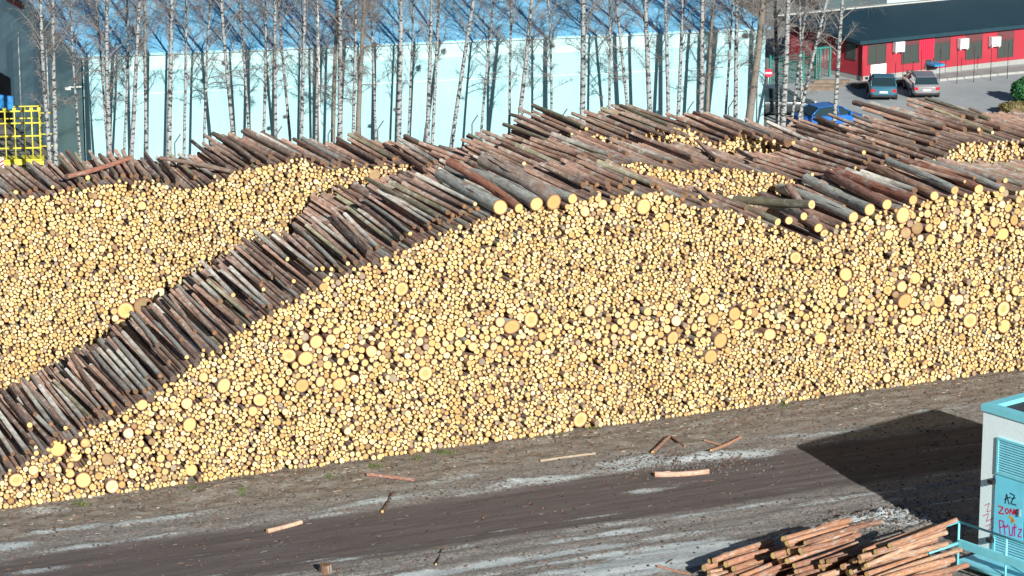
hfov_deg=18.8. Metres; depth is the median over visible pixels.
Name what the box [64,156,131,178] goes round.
log
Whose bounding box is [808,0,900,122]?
birch tree
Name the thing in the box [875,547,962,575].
log
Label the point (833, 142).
log
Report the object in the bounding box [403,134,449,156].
log
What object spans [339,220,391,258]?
log
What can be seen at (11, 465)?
log
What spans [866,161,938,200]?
log
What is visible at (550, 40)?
birch tree
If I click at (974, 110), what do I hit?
log
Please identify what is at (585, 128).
log
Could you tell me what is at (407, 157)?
log
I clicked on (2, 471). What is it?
log
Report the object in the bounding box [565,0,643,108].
birch tree
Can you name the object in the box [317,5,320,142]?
lamp pole
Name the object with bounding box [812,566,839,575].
log
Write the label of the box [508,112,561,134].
log
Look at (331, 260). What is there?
log
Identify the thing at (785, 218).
log
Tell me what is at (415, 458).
grass
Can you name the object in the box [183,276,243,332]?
log
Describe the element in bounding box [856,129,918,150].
log
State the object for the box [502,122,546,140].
log
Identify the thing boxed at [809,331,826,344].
log
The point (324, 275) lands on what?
log
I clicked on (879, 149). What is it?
log
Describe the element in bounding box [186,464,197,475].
log
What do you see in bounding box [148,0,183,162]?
birch tree
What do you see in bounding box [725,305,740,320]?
log
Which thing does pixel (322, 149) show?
log
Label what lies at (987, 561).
railing
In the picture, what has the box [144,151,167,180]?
log
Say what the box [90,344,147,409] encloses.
log
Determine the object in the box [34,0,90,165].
birch tree
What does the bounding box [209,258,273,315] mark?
log
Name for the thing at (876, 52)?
window
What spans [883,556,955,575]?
log
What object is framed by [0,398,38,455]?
log
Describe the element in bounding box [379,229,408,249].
log
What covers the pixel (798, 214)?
log
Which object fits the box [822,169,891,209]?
log
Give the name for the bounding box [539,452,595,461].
stick
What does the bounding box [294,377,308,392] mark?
log
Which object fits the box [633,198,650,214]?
log
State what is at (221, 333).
log
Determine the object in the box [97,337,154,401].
log
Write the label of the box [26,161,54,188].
log
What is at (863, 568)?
log
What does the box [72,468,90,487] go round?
log
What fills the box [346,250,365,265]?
log
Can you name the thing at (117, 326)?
log
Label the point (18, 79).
industrial hall
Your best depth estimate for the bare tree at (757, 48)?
163.88 m
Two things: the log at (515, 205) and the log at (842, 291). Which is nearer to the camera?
the log at (515, 205)
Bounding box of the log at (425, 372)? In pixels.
[415,365,432,380]
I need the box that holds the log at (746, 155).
[735,147,756,161]
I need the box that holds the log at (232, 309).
[197,274,251,326]
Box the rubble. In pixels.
[4,392,1022,575]
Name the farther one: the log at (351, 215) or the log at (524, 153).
the log at (524, 153)
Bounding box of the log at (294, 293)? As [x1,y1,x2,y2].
[237,244,299,298]
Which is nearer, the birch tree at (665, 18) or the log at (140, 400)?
the log at (140, 400)
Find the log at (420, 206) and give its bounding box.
[382,186,438,217]
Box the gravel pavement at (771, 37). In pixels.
[766,0,818,72]
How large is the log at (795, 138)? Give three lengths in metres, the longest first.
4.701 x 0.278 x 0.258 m
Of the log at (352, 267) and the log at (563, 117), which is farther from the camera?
the log at (563, 117)
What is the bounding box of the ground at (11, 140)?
[0,0,765,171]
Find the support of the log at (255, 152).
on the stacked logs at (604, 280)
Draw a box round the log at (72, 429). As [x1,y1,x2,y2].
[29,374,78,437]
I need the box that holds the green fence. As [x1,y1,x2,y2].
[769,49,820,83]
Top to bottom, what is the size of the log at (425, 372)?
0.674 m
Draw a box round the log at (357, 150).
[336,136,378,162]
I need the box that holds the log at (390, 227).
[361,204,403,239]
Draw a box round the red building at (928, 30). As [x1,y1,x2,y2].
[777,0,1023,80]
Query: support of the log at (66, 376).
on the stacked logs at (604, 280)
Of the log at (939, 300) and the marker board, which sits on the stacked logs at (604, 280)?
the log at (939, 300)
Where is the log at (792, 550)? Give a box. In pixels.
[787,531,856,554]
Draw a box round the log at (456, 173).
[444,165,466,179]
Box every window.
[814,35,825,53]
[846,42,856,60]
[867,43,886,64]
[901,43,919,63]
[933,41,950,61]
[965,40,982,59]
[997,38,1013,57]
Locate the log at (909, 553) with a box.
[865,541,948,563]
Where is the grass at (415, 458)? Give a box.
[67,401,789,507]
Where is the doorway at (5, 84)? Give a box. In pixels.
[0,73,11,124]
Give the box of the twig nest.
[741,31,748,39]
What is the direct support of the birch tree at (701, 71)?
on the ground at (11, 140)
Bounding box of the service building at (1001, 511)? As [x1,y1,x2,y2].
[978,393,1023,560]
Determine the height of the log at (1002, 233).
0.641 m
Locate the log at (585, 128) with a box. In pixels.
[535,108,587,130]
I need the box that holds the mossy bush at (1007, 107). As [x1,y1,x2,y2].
[997,100,1023,112]
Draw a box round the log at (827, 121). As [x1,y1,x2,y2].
[815,115,857,135]
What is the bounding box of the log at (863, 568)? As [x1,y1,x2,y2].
[861,549,938,570]
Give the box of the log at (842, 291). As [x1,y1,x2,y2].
[836,284,847,297]
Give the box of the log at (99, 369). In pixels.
[81,349,131,407]
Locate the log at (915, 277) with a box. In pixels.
[905,271,920,283]
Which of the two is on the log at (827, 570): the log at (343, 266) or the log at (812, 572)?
the log at (812, 572)
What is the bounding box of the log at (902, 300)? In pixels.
[887,290,911,308]
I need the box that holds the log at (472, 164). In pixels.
[467,160,489,172]
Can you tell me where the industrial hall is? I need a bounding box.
[0,0,769,167]
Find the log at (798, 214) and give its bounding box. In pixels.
[763,206,806,219]
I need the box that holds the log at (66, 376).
[54,362,102,421]
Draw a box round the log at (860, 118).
[851,114,879,124]
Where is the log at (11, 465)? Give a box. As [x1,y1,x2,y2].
[3,451,15,472]
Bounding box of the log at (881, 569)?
[864,553,927,575]
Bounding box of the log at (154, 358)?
[121,321,176,381]
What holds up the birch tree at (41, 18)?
on the ground at (11, 140)
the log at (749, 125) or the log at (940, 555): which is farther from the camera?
the log at (749, 125)
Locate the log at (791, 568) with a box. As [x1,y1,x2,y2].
[772,567,792,575]
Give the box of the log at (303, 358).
[292,347,313,365]
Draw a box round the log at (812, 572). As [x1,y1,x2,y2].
[795,561,848,575]
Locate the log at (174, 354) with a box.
[135,311,190,370]
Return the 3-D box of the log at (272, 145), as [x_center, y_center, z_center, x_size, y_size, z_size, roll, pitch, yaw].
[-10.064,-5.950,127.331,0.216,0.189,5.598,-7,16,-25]
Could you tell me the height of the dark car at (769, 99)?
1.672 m
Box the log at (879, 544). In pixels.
[862,523,937,552]
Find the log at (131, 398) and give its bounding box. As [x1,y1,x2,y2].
[85,344,138,405]
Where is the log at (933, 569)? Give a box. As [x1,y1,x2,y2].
[910,563,950,575]
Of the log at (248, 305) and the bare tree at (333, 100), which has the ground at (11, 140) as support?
the bare tree at (333, 100)
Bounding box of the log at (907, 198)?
[835,167,916,204]
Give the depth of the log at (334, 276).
114.25 m
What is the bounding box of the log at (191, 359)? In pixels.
[141,307,198,366]
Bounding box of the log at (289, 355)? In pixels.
[279,346,295,362]
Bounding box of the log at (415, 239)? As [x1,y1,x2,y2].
[396,229,421,243]
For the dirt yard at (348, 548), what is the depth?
109.94 m
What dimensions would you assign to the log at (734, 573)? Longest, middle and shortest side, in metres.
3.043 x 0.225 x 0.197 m
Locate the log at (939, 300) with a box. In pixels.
[931,293,944,307]
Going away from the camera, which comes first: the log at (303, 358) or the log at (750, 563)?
the log at (750, 563)
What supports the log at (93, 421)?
on the stacked logs at (604, 280)
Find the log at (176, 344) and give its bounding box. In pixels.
[152,319,188,358]
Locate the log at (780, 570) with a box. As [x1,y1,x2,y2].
[765,559,802,575]
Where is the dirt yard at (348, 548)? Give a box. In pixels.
[0,368,1023,575]
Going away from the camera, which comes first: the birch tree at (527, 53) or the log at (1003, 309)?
the log at (1003, 309)
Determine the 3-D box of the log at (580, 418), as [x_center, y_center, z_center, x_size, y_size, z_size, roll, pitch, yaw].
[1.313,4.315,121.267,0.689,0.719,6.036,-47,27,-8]
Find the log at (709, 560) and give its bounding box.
[707,545,773,563]
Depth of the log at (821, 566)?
101.20 m
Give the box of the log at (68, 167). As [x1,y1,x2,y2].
[56,155,82,182]
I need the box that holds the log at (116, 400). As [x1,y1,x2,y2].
[75,350,126,411]
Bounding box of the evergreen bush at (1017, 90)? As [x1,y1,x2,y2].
[1010,76,1023,100]
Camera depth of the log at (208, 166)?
125.22 m
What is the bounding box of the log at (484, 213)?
[477,210,490,216]
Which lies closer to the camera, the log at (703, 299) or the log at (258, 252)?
the log at (258, 252)
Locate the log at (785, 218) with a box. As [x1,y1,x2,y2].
[766,208,792,224]
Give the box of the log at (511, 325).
[502,315,519,333]
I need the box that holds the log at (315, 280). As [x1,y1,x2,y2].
[263,235,327,290]
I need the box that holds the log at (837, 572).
[817,565,857,575]
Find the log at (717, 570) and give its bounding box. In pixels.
[707,554,769,573]
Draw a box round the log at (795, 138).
[770,130,797,140]
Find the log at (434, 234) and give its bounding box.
[381,202,440,239]
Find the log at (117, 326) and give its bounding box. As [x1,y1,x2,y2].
[114,324,166,381]
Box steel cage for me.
[0,105,52,165]
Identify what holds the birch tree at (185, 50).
on the ground at (11, 140)
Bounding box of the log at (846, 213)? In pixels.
[775,183,857,222]
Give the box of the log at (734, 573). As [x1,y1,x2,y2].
[723,562,768,575]
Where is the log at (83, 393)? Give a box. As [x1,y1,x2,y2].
[59,363,106,421]
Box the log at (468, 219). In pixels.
[460,214,475,223]
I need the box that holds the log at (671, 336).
[664,330,678,344]
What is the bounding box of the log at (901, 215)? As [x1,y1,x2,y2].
[821,177,909,223]
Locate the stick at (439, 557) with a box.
[435,548,442,564]
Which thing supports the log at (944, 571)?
on the log at (933, 569)
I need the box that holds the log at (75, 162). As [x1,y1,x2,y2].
[65,150,89,179]
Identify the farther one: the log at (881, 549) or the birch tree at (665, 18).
the birch tree at (665, 18)
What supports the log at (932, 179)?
on the stacked logs at (604, 280)
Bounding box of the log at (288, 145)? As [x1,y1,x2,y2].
[260,131,306,157]
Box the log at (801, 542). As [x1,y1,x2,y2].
[787,524,853,546]
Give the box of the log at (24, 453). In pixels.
[13,438,29,459]
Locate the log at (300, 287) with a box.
[247,239,307,293]
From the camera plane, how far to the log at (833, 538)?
102.21 m
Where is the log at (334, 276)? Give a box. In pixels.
[282,235,337,279]
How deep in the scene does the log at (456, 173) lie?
124.33 m
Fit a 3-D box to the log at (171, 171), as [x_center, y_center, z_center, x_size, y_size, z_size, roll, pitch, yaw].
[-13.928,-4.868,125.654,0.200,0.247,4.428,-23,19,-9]
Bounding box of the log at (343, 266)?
[299,233,351,273]
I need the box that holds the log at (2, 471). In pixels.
[0,464,4,474]
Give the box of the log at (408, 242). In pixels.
[360,213,414,246]
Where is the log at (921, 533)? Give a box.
[887,518,957,547]
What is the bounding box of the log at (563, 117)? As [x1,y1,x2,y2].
[531,103,583,128]
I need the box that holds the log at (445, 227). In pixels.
[406,206,451,230]
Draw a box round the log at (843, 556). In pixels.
[826,546,868,563]
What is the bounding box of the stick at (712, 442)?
[704,439,723,447]
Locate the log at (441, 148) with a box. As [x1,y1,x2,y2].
[424,142,458,159]
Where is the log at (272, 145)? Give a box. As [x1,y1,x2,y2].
[241,129,293,157]
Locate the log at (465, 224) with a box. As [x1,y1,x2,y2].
[453,217,469,228]
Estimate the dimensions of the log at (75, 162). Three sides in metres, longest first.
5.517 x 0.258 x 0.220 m
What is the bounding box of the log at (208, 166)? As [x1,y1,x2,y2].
[159,156,233,173]
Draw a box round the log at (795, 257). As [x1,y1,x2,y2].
[781,249,800,263]
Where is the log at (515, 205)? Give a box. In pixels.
[445,157,522,212]
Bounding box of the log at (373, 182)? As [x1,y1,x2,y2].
[364,176,394,195]
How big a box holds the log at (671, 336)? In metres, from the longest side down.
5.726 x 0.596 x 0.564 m
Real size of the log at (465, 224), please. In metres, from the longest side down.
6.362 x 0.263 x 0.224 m
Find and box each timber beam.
[803,87,834,89]
[808,83,842,86]
[813,79,849,82]
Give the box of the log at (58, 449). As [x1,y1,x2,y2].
[10,382,66,456]
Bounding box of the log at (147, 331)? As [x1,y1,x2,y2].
[129,310,159,347]
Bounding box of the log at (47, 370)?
[44,367,91,426]
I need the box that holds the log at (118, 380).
[91,350,129,392]
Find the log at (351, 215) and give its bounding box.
[348,212,397,246]
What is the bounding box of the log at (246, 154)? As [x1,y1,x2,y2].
[211,130,255,161]
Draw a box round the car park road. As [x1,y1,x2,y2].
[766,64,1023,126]
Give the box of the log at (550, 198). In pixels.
[477,154,560,209]
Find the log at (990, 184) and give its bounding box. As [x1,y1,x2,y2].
[923,157,1004,192]
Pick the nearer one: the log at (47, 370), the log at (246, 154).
the log at (47, 370)
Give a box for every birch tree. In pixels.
[7,0,76,164]
[24,0,124,158]
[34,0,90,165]
[62,0,158,159]
[79,0,117,152]
[79,0,163,157]
[122,0,182,156]
[129,0,169,160]
[133,0,206,155]
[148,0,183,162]
[177,0,245,147]
[200,0,286,133]
[214,0,288,128]
[241,0,288,131]
[250,0,300,141]
[257,0,296,137]
[272,0,352,140]
[277,0,317,139]
[310,0,375,138]
[325,0,396,140]
[332,0,385,138]
[371,0,421,142]
[391,0,443,142]
[397,0,428,135]
[428,0,454,144]
[446,0,489,147]
[449,0,520,138]
[482,0,533,133]
[494,0,575,110]
[496,0,556,115]
[564,0,609,121]
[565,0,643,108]
[594,0,641,103]
[626,0,670,111]
[660,0,687,117]
[670,0,699,116]
[677,0,752,113]
[687,0,723,112]
[717,0,816,124]
[719,0,771,118]
[770,0,819,118]
[770,0,825,126]
[778,0,844,122]
[788,0,845,120]
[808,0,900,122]
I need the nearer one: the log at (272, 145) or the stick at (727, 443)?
the stick at (727, 443)
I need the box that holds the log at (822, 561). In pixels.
[819,533,901,563]
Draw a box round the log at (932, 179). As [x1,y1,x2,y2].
[884,158,958,193]
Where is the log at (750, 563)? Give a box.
[731,555,776,571]
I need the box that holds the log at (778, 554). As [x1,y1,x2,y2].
[770,543,803,558]
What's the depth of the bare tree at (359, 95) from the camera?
161.87 m
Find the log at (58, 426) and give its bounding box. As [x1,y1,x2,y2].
[21,378,69,440]
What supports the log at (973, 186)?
on the stacked logs at (604, 280)
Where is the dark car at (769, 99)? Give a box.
[764,84,815,113]
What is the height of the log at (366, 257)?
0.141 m
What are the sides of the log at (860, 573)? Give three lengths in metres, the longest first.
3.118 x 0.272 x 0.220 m
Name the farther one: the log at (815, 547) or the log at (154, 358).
the log at (154, 358)
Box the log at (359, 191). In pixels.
[350,185,376,204]
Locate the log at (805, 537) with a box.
[784,524,849,545]
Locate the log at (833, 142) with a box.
[796,128,865,154]
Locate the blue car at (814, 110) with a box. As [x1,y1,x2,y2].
[793,102,862,123]
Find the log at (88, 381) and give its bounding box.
[69,352,96,390]
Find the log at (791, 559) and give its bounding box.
[785,539,854,563]
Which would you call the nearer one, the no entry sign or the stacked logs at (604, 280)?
the stacked logs at (604, 280)
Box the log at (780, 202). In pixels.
[732,195,814,208]
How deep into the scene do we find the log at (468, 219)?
115.09 m
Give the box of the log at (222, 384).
[210,376,230,392]
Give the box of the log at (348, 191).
[337,184,364,199]
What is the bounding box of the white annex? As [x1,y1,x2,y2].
[818,0,916,9]
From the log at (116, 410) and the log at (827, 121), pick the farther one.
the log at (827, 121)
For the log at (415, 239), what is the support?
on the stacked logs at (604, 280)
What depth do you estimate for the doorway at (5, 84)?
175.81 m
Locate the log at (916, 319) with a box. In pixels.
[904,313,922,325]
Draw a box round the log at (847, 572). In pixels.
[845,545,928,575]
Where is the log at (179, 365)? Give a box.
[132,317,185,370]
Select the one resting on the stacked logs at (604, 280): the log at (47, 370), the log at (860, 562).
the log at (47, 370)
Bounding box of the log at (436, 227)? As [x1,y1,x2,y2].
[385,200,445,234]
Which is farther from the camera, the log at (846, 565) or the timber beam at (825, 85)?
the timber beam at (825, 85)
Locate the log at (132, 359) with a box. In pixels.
[112,337,149,379]
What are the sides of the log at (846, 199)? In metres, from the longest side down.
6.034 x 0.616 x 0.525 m
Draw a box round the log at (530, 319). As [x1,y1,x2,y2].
[521,311,537,327]
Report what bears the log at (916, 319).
on the stacked logs at (604, 280)
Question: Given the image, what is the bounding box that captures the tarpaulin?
[0,95,12,109]
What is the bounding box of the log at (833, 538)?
[800,522,864,554]
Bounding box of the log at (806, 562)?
[792,541,858,568]
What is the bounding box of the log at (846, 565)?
[840,561,859,569]
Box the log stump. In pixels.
[319,562,332,574]
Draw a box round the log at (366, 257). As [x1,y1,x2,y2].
[353,246,374,263]
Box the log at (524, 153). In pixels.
[501,142,546,162]
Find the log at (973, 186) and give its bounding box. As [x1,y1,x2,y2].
[900,157,982,193]
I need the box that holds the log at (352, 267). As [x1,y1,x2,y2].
[304,230,355,270]
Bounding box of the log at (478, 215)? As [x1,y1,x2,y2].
[436,195,485,220]
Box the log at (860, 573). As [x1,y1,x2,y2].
[851,560,899,575]
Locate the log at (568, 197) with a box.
[543,183,577,203]
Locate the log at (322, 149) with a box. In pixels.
[300,136,342,161]
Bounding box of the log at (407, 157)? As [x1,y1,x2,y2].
[382,142,426,169]
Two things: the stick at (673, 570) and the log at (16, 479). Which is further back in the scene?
the log at (16, 479)
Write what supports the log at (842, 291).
on the stacked logs at (604, 280)
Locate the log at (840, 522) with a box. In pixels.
[781,517,851,542]
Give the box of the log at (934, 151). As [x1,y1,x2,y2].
[882,133,947,157]
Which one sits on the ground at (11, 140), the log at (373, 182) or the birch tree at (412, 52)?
the birch tree at (412, 52)
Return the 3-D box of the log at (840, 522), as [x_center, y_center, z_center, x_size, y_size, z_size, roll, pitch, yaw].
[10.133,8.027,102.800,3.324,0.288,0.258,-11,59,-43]
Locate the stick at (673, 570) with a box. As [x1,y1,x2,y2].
[657,565,689,574]
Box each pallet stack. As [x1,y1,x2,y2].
[851,81,867,88]
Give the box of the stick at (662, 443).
[651,435,670,453]
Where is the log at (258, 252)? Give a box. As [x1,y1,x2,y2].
[240,237,275,266]
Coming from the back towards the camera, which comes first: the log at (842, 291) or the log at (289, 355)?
the log at (842, 291)
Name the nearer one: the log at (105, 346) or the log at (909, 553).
the log at (909, 553)
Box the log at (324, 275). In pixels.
[271,232,329,280]
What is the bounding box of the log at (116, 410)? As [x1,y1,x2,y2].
[68,352,119,414]
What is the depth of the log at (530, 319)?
116.84 m
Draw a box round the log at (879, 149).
[805,126,882,151]
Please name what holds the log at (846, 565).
on the log at (847, 572)
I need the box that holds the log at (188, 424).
[177,416,195,431]
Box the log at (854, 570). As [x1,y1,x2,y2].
[849,564,863,574]
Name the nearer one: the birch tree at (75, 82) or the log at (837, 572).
the log at (837, 572)
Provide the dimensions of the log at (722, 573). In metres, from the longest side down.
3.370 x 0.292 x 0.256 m
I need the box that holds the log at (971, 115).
[917,98,977,118]
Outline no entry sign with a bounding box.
[765,69,772,83]
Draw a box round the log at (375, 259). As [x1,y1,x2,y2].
[327,226,378,263]
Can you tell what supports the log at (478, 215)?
on the stacked logs at (604, 280)
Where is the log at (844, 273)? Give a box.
[833,265,851,280]
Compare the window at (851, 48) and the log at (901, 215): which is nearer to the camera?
the log at (901, 215)
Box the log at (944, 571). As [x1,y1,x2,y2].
[912,562,968,575]
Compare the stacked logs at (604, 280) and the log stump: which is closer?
the log stump
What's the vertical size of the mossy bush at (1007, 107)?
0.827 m
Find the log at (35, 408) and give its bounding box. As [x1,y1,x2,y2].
[18,383,61,441]
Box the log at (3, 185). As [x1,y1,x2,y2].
[0,181,11,191]
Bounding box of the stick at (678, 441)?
[671,435,685,447]
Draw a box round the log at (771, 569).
[751,559,801,575]
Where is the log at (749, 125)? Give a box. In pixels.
[723,114,774,137]
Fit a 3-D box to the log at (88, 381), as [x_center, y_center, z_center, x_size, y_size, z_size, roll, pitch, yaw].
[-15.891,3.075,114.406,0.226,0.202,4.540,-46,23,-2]
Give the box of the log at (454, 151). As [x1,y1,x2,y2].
[438,145,468,156]
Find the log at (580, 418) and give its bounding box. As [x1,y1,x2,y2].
[568,411,587,426]
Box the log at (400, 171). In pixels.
[398,169,413,178]
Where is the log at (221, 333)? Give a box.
[174,287,227,340]
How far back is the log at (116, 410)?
111.07 m
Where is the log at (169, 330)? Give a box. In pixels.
[146,306,199,361]
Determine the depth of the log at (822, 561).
101.64 m
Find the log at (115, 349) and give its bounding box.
[105,338,154,394]
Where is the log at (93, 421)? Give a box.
[48,365,96,424]
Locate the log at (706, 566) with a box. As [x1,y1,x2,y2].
[702,559,728,570]
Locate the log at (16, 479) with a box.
[3,468,23,486]
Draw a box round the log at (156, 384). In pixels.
[109,330,162,391]
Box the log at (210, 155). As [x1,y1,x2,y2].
[190,139,229,168]
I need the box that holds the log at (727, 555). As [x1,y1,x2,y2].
[712,538,773,563]
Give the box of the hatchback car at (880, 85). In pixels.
[865,73,897,98]
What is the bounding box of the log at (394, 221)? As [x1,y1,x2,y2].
[364,199,411,235]
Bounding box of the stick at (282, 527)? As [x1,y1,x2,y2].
[266,520,302,532]
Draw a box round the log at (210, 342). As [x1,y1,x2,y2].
[163,295,220,352]
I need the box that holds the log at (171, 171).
[161,160,179,181]
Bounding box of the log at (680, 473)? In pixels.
[654,469,708,476]
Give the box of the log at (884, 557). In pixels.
[864,538,937,568]
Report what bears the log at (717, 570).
on the log
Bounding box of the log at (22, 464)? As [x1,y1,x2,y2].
[0,426,25,467]
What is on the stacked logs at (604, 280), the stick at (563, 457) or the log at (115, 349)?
the log at (115, 349)
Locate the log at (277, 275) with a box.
[245,247,290,288]
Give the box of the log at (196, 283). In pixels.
[186,274,243,328]
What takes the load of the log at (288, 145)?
on the stacked logs at (604, 280)
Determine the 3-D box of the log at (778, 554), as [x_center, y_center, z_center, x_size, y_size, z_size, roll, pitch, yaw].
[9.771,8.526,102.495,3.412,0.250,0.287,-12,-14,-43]
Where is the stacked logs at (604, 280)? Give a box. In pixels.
[0,98,1023,508]
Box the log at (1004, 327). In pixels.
[996,319,1010,332]
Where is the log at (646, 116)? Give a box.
[618,104,669,126]
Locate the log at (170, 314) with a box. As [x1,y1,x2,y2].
[156,300,210,355]
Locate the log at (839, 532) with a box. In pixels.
[803,519,882,545]
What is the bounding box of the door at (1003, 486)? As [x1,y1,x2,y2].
[993,475,1023,541]
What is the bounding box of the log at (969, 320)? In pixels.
[958,311,976,327]
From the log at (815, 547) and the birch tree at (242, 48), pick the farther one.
the birch tree at (242, 48)
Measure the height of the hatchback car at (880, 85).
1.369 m
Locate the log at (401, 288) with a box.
[393,281,408,295]
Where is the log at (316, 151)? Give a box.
[292,137,334,162]
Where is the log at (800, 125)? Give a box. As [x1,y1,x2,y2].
[796,122,818,134]
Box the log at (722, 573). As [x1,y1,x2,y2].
[707,560,773,575]
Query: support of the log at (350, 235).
on the stacked logs at (604, 280)
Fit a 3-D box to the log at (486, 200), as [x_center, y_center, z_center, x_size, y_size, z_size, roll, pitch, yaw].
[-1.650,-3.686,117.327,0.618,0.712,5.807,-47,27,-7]
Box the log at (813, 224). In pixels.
[758,191,822,231]
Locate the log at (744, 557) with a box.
[723,545,785,567]
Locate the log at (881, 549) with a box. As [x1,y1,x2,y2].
[873,527,945,554]
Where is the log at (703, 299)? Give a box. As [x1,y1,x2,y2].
[696,291,709,305]
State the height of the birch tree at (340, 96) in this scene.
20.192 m
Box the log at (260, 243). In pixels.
[253,237,315,290]
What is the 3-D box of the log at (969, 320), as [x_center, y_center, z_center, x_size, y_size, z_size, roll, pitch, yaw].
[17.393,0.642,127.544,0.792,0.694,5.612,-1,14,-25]
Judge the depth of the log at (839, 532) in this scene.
102.19 m
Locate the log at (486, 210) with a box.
[476,205,493,215]
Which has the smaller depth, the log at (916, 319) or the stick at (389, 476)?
the stick at (389, 476)
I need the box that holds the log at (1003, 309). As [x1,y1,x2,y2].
[993,300,1009,316]
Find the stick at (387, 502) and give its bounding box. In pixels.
[381,492,393,512]
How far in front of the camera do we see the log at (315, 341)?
113.10 m
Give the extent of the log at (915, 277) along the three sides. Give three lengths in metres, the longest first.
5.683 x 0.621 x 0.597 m
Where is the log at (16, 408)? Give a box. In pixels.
[0,388,32,427]
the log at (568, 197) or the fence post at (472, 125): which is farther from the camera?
the fence post at (472, 125)
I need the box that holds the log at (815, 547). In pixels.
[798,532,860,553]
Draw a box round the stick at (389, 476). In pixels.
[367,472,414,480]
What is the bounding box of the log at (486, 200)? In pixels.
[434,169,507,214]
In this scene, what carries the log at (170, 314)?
on the stacked logs at (604, 280)
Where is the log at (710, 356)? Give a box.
[701,348,717,363]
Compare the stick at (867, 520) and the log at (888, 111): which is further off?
the log at (888, 111)
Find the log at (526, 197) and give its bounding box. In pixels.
[468,168,542,210]
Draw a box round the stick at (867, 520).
[851,517,877,524]
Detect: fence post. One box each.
[174,134,180,162]
[424,120,430,141]
[471,115,477,134]
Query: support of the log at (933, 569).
on the log
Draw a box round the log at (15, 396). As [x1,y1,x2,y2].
[7,386,52,447]
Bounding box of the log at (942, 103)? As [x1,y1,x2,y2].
[924,97,990,120]
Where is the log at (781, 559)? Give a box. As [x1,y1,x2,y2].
[777,553,798,562]
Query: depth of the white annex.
209.93 m
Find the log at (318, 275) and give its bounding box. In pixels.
[268,234,325,281]
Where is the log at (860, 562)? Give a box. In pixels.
[858,539,937,564]
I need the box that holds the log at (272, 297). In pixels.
[222,252,282,306]
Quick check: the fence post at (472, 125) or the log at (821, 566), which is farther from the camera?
the fence post at (472, 125)
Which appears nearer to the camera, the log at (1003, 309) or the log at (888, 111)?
the log at (1003, 309)
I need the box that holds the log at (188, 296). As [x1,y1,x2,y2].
[176,284,234,340]
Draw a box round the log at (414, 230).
[384,210,427,238]
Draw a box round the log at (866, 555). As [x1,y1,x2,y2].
[857,530,947,559]
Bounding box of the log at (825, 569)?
[821,560,848,570]
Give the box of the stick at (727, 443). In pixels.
[710,436,741,450]
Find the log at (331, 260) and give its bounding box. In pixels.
[292,223,337,266]
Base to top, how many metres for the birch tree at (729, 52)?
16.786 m
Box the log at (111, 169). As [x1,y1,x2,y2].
[98,153,117,177]
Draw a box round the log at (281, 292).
[235,250,291,302]
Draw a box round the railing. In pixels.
[928,520,1023,575]
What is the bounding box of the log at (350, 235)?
[331,214,371,254]
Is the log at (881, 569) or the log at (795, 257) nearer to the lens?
the log at (881, 569)
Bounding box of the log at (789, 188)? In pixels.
[783,182,827,236]
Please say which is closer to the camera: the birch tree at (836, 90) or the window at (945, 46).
the birch tree at (836, 90)
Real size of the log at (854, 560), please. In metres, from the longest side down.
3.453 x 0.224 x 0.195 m
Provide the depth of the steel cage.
164.76 m
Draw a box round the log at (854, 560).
[852,557,857,563]
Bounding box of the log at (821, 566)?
[818,555,857,568]
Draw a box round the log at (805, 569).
[794,563,818,573]
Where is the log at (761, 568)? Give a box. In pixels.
[739,559,778,575]
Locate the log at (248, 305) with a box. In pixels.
[226,284,262,318]
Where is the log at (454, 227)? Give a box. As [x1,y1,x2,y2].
[438,217,459,230]
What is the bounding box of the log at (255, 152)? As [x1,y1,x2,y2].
[226,136,270,162]
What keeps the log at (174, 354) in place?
on the stacked logs at (604, 280)
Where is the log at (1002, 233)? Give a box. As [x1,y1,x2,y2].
[995,227,1008,240]
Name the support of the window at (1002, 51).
in the red building at (928, 30)
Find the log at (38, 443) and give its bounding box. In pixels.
[17,417,47,454]
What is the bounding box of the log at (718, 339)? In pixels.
[705,328,726,348]
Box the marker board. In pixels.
[0,157,3,167]
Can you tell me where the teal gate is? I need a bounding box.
[814,46,830,77]
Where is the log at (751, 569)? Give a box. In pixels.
[735,564,777,575]
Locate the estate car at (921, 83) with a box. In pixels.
[903,71,939,96]
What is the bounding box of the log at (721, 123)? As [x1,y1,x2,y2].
[692,111,742,132]
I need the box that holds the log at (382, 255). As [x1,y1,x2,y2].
[349,230,388,261]
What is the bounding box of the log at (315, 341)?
[303,329,322,348]
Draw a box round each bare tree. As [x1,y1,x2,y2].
[302,0,359,142]
[329,0,390,140]
[690,0,733,111]
[720,0,785,122]
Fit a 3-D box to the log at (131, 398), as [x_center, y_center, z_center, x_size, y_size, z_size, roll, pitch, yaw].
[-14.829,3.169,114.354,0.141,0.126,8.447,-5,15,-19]
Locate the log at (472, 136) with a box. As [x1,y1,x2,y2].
[467,133,482,141]
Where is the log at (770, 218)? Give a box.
[715,194,780,224]
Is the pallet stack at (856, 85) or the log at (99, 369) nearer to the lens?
the log at (99, 369)
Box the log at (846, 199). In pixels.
[800,174,874,215]
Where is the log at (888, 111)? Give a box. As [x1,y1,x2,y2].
[852,100,915,121]
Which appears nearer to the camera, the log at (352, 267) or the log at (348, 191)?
the log at (352, 267)
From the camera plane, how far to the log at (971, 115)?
136.31 m
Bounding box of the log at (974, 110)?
[968,107,982,114]

